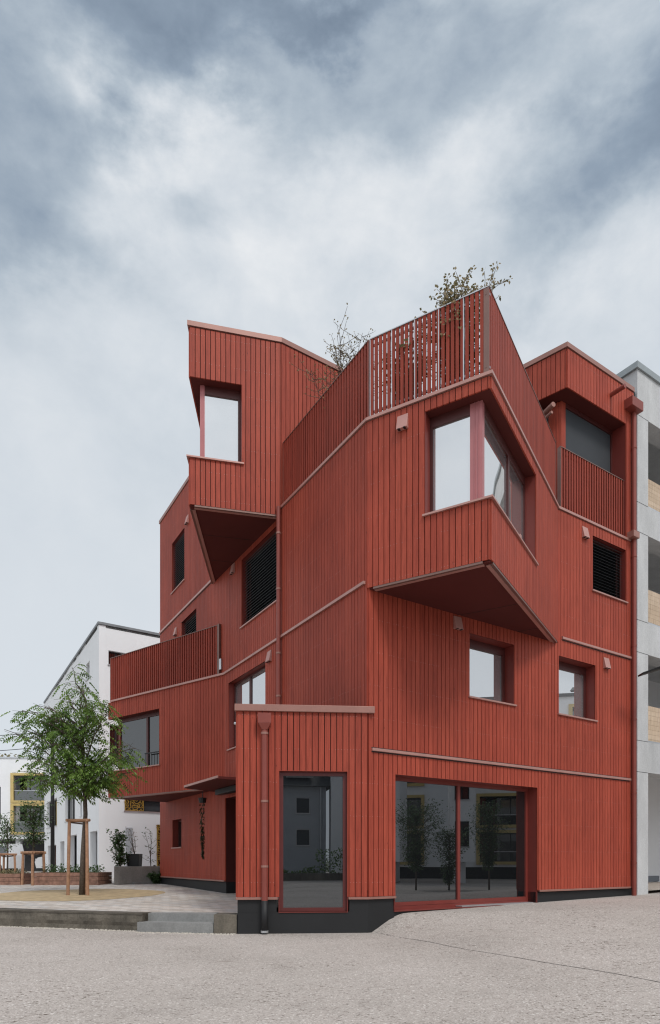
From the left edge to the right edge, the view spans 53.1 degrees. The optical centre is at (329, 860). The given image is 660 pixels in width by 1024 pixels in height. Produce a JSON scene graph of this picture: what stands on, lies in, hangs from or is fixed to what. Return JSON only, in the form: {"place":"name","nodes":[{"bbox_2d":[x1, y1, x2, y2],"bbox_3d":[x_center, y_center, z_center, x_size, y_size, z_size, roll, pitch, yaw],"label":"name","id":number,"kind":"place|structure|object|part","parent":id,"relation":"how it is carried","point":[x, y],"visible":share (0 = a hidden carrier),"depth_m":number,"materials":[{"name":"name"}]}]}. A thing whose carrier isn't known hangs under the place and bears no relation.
{"place":"outdoors","nodes":[
{"label":"outdoors","id":0,"kind":"place"},
{"bbox_2d":[0,926,234,934],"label":"loose gravel","id":1,"kind":"structure","parent":0,"point":[117,930],"depth_m":12.73,"materials":[{"name":"grey gravel"}]},
{"bbox_2d":[0,871,278,912],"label":"plaza paving","id":2,"kind":"structure","parent":0,"point":[172,898],"depth_m":15.68,"materials":[{"name":"concrete"}]},
{"bbox_2d":[0,853,16,871],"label":"tree stakes","id":3,"kind":"object","parent":2,"relation":"on","point":[4,855],"visible":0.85,"depth_m":26.93,"materials":[{"name":"brown wood"}]},
{"bbox_2d":[0,753,22,756],"bbox_3d":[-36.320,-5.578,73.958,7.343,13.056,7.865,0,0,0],"label":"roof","id":4,"kind":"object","parent":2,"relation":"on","point":[2,755],"visible":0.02,"depth_m":73.44,"materials":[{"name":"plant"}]},
{"bbox_2d":[0,844,24,870],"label":"parked van","id":5,"kind":"object","parent":2,"relation":"on","point":[17,848],"visible":0.48,"depth_m":45.92,"materials":[{"name":"white paint"}]},
{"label":"windows","id":6,"kind":"part","parent":5,"relation":"part of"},
{"bbox_2d":[0,813,26,872],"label":"young tree","id":7,"kind":"object","parent":2,"relation":"on","point":[5,832],"visible":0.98,"depth_m":26.97,"materials":[{"name":"green plant"}]},
{"bbox_2d":[0,869,30,884],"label":"raised bed","id":8,"kind":"object","parent":2,"relation":"on","point":[10,877],"visible":0.91,"depth_m":22.92,"materials":[{"name":"brown brick"}]},
{"bbox_2d":[0,757,43,871],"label":"balcony house","id":9,"kind":"structure","parent":2,"relation":"on","point":[10,799],"depth_m":50.28,"materials":[{"name":"white paint"}]},
{"bbox_2d":[0,787,0,822],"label":"window","id":10,"kind":"structure","parent":9,"relation":"in","point":[0,787],"depth_m":50.38,"materials":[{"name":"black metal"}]},
{"bbox_2d":[20,777,43,789],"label":"window","id":11,"kind":"structure","parent":9,"relation":"in","point":[23,783],"depth_m":51.46,"materials":[{"name":"glass"}]},
{"bbox_2d":[20,807,43,821],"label":"window","id":12,"kind":"structure","parent":9,"relation":"in","point":[23,813],"depth_m":51.46,"materials":[{"name":"grey glass"}]},
{"bbox_2d":[6,795,54,850],"bbox_3d":[-10.368,-0.762,23.107,1.394,3.261,1.525,0,0,0],"label":"young tree","id":13,"kind":"object","parent":2,"relation":"on","point":[34,835],"visible":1,"depth_m":22.94,"materials":[{"name":"green plant"}]},
{"bbox_2d":[20,851,45,885],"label":"tree stakes","id":14,"kind":"object","parent":2,"relation":"on","point":[33,853],"visible":0.88,"depth_m":22.91,"materials":[{"name":"brown wood"}]},
{"bbox_2d":[35,857,42,867],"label":"parked van","id":15,"kind":"object","parent":2,"relation":"on","point":[38,862],"visible":0.02,"depth_m":47.30,"materials":[{"name":"white paint"}]},
{"bbox_2d":[50,722,55,871],"bbox_3d":[-11.350,-2.480,27.000,0.520,6.660,0.520,0,0,0],"label":"lamp post","id":16,"kind":"object","parent":2,"relation":"on","point":[52,849],"visible":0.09,"depth_m":26.95,"materials":[{"name":"black metal"}]},
{"bbox_2d":[34,863,111,884],"bbox_3d":[-9.125,0.448,23.500,2.250,0.767,1.400,0,0,0],"label":"raised bed","id":17,"kind":"object","parent":2,"relation":"on","point":[97,876],"visible":0.75,"depth_m":22.80,"materials":[{"name":"brown brick"}]},
{"bbox_2d":[65,819,90,894],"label":"tree stakes","id":18,"kind":"object","parent":2,"relation":"on","point":[75,821],"visible":0.78,"depth_m":17.41,"materials":[{"name":"brown wood"}]},
{"bbox_2d":[0,889,164,900],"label":"sand patch","id":19,"kind":"object","parent":2,"relation":"on","point":[61,895],"visible":0.94,"depth_m":17.68,"materials":[{"name":"beige sand"}]},
{"bbox_2d":[0,664,148,894],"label":"street tree","id":20,"kind":"object","parent":19,"relation":"on","point":[76,777],"visible":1,"depth_m":17.38,"materials":[{"name":"green plant"}]},
{"bbox_2d":[43,621,159,878],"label":"white house","id":21,"kind":"structure","parent":2,"relation":"on","point":[102,645],"depth_m":31.19,"materials":[{"name":"white render"},{"name":"grey metal"},{"name":"dark glass"}]},
{"bbox_2d":[46,799,56,828],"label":"window","id":22,"kind":"structure","parent":21,"relation":"in","point":[55,801],"depth_m":42.20,"materials":[{"name":"black metal"}]},
{"bbox_2d":[64,793,74,822],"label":"window","id":23,"kind":"structure","parent":21,"relation":"in","point":[71,804],"depth_m":37.22,"materials":[{"name":"glass"}]},
{"bbox_2d":[108,651,121,665],"bbox_3d":[-9.857,-9.307,30.508,0.825,0.696,0.674,0,0,0],"label":"window","id":24,"kind":"structure","parent":21,"relation":"in","point":[110,654],"depth_m":30.49,"materials":[{"name":"black glass"}]},
{"bbox_2d":[124,800,159,812],"bbox_3d":[-8.797,-2.584,31.213,1.724,0.595,1.273,0,0,0],"label":"window","id":25,"kind":"structure","parent":21,"relation":"in","point":[149,806],"depth_m":31.39,"materials":[{"name":"glass"}]},
{"bbox_2d":[158,825,159,865],"bbox_3d":[-8.100,-0.641,31.826,0.585,2.182,0.395,0,0,-2],"label":"window","id":26,"kind":"structure","parent":21,"relation":"in","point":[158,825],"depth_m":31.74,"materials":[{"name":"yellow metal"}]},
{"bbox_2d":[114,866,159,883],"bbox_3d":[-5.925,0.502,25.100,4.923,0.614,1.525,0,0,-34],"label":"raised bed","id":27,"kind":"object","parent":2,"relation":"on","point":[126,874],"visible":0.45,"depth_m":23.45,"materials":[{"name":"concrete"}]},
{"bbox_2d":[106,829,131,865],"bbox_3d":[-7.640,-0.448,23.993,0.933,1.443,0.837,0,0,0],"label":"shrub","id":28,"kind":"object","parent":27,"relation":"on","point":[120,848],"visible":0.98,"depth_m":23.89,"materials":[{"name":"green plant"}]},
{"bbox_2d":[126,854,142,865],"bbox_3d":[-7.204,-0.031,24.285,0.488,0.460,0.468,0,0,0],"label":"plant pot","id":29,"kind":"object","parent":27,"relation":"on","point":[134,860],"visible":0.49,"depth_m":24.08,"materials":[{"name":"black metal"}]},
{"bbox_2d":[125,827,137,853],"bbox_3d":[-7.292,-0.746,24.237,0.437,1.039,0.615,0,0,0],"label":"potted plant","id":30,"kind":"object","parent":29,"relation":"on","point":[135,846],"visible":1,"depth_m":24.31,"materials":[{"name":"green plant"}]},
{"bbox_2d":[142,827,156,865],"bbox_3d":[-6.741,-0.521,24.695,0.604,1.506,0.533,0,0,-28],"label":"shrub","id":31,"kind":"object","parent":27,"relation":"on","point":[150,852],"visible":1,"depth_m":24.72,"materials":[{"name":"brown plant"}]},
{"bbox_2d":[132,882,160,883],"bbox_3d":[-6.350,0.825,23.875,1.590,0.150,0.122,0,0,-37],"label":"kerb edge","id":32,"kind":"object","parent":2,"relation":"on","point":[143,882],"visible":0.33,"depth_m":23.56,"materials":[{"name":"grey concrete"}]},
{"bbox_2d":[146,871,160,883],"bbox_3d":[-6.348,0.632,23.841,0.664,0.565,0.620,0,0,-34],"label":"shrub","id":33,"kind":"object","parent":2,"relation":"on","point":[155,879],"visible":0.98,"depth_m":23.73,"materials":[{"name":"green plant"}]},
{"bbox_2d":[108,285,642,933],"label":"apartment house","id":34,"kind":"structure","parent":2,"relation":"on","point":[360,687],"depth_m":14.40,"materials":[{"name":"red wood"}]},
{"bbox_2d":[110,725,118,758],"bbox_3d":[-9.940,-5.450,30.601,0.575,1.600,0.388,0,0,-2],"label":"window","id":35,"kind":"structure","parent":34,"relation":"in","point":[113,734],"depth_m":30.57,"materials":[{"name":"black metal"}]},
{"bbox_2d":[109,709,159,770],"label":"corner window","id":36,"kind":"structure","parent":34,"relation":"in","point":[143,734],"depth_m":21.08,"materials":[{"name":"clear glass"}]},
{"bbox_2d":[171,819,181,848],"bbox_3d":[-5.046,-0.911,22.186,0.788,0.982,1.043,0,0,0],"label":"window","id":37,"kind":"structure","parent":34,"relation":"in","point":[176,823],"depth_m":22.61,"materials":[{"name":"red wood"}]},
{"bbox_2d":[170,530,184,594],"bbox_3d":[-5.008,-9.991,22.063,0.916,1.742,1.313,0,0,0],"label":"window","id":38,"kind":"structure","parent":34,"relation":"in","point":[178,545],"depth_m":22.33,"materials":[{"name":"black metal"}]},
{"bbox_2d":[182,610,195,635],"bbox_3d":[-4.428,-7.200,21.163,0.878,1.324,1.385,0,0,-2],"label":"window","id":39,"kind":"structure","parent":34,"relation":"in","point":[189,625],"depth_m":21.37,"materials":[{"name":"black metal"}]},
{"bbox_2d":[198,791,206,859],"bbox_3d":[-3.578,-0.987,18.515,0.240,1.926,0.228,0,0,0],"label":"hanging plant","id":40,"kind":"object","parent":34,"relation":"hanging from","point":[203,801],"visible":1,"depth_m":18.49,"materials":[{"name":"plant"}]},
{"bbox_2d":[186,377,243,464],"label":"corner window","id":41,"kind":"structure","parent":34,"relation":"in","point":[218,404],"depth_m":15.41,"materials":[{"name":"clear glass"}]},
{"bbox_2d":[227,662,264,750],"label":"window","id":42,"kind":"structure","parent":34,"relation":"in","point":[249,688],"depth_m":17.71,"materials":[{"name":"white glass"}]},
{"bbox_2d":[240,527,275,628],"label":"window","id":43,"kind":"structure","parent":34,"relation":"in","point":[259,567],"depth_m":16.78,"materials":[{"name":"black metal"}]},
{"bbox_2d":[279,770,347,912],"bbox_3d":[-0.317,-0.360,12.402,1.294,2.644,0.223,0,0,-5],"label":"window","id":44,"kind":"structure","parent":34,"relation":"in","point":[312,804],"depth_m":12.41,"materials":[{"name":"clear glass"}]},
{"bbox_2d":[378,316,436,400],"bbox_3d":[1.481,-9.258,12.639,1.356,1.310,1.387,0,0,0],"label":"roof shrub","id":45,"kind":"object","parent":34,"relation":"on","point":[403,345],"visible":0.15,"depth_m":12.35,"materials":[{"name":"green plant"}]},
{"bbox_2d":[393,774,536,911],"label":"sliding door","id":46,"kind":"structure","parent":34,"relation":"in","point":[455,839],"depth_m":14.13,"materials":[{"name":"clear glass"}]},
{"bbox_2d":[420,261,512,379],"bbox_3d":[2.344,-9.568,11.953,1.233,1.911,1.533,0,0,-26],"label":"roof shrub","id":47,"kind":"object","parent":34,"relation":"on","point":[447,294],"visible":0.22,"depth_m":11.65,"materials":[{"name":"green plant"}]},
{"bbox_2d":[422,389,538,565],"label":"corner window","id":48,"kind":"structure","parent":34,"relation":"in","point":[472,453],"depth_m":11.89,"materials":[{"name":"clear glass"}]},
{"bbox_2d":[468,633,516,706],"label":"window","id":49,"kind":"structure","parent":34,"relation":"in","point":[491,660],"depth_m":14.60,"materials":[{"name":"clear glass"}]},
{"bbox_2d":[558,656,597,721],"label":"window","id":50,"kind":"structure","parent":34,"relation":"in","point":[576,678],"depth_m":16.26,"materials":[{"name":"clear glass"}]},
{"bbox_2d":[539,388,624,535],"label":"corner window","id":51,"kind":"structure","parent":34,"relation":"in","point":[577,425],"depth_m":16.63,"materials":[{"name":"red wood"}]},
{"bbox_2d":[592,536,627,603],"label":"window","id":52,"kind":"structure","parent":34,"relation":"in","point":[608,559],"depth_m":16.77,"materials":[{"name":"black metal"}]},
{"bbox_2d":[0,890,659,1023],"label":"road","id":53,"kind":"structure","parent":0,"point":[72,976],"depth_m":7.99,"materials":[{"name":"grey asphalt"}]},
{"bbox_2d":[0,908,150,930],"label":"retaining wall","id":54,"kind":"structure","parent":53,"relation":"on","point":[99,920],"depth_m":13.14,"materials":[{"name":"concrete"}]},
{"bbox_2d":[137,912,219,933],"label":"entrance steps","id":55,"kind":"structure","parent":53,"relation":"on","point":[188,922],"depth_m":12.51,"materials":[{"name":"grey concrete"}]},
{"bbox_2d":[214,913,237,933],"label":"cheek block","id":56,"kind":"structure","parent":53,"relation":"on","point":[226,923],"depth_m":12.25,"materials":[{"name":"concrete"}]},
{"bbox_2d":[375,932,657,981],"bbox_3d":[3.468,1.342,7.707,0.099,0.009,11.022,0,0,-30],"label":"road seam","id":57,"kind":"object","parent":53,"relation":"on","point":[528,959],"visible":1,"depth_m":8.84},
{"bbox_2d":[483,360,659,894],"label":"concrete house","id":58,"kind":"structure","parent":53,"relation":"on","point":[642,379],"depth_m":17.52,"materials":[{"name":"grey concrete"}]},
{"bbox_2d":[638,666,659,676],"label":"street lamp","id":59,"kind":"object","parent":53,"relation":"on","point":[650,671],"visible":1,"depth_m":16.12,"materials":[{"name":"black metal"}]},
{"bbox_2d":[0,0,659,756],"label":"sky","id":60,"kind":"structure","parent":0,"point":[269,167],"materials":[{"name":"grey"}]},
{"bbox_2d":[648,882,659,890],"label":"passage floor","id":61,"kind":"structure","parent":0,"point":[653,885],"depth_m":19.59,"materials":[{"name":"beige concrete"}]},
{"bbox_3d":[0.270,-8.455,14.400,0.520,0.450,0.507,0,0,0],"label":"roof planter","id":62,"kind":"object","parent":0,"visible":0},
{"bbox_2d":[289,303,382,407],"bbox_3d":[0.429,-9.966,14.473,1.950,2.644,2.152,0,0,-36],"label":"roof shrub","id":63,"kind":"object","parent":62,"relation":"in","point":[340,351],"visible":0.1,"depth_m":13.91,"materials":[{"name":"green plant"}]}
]}

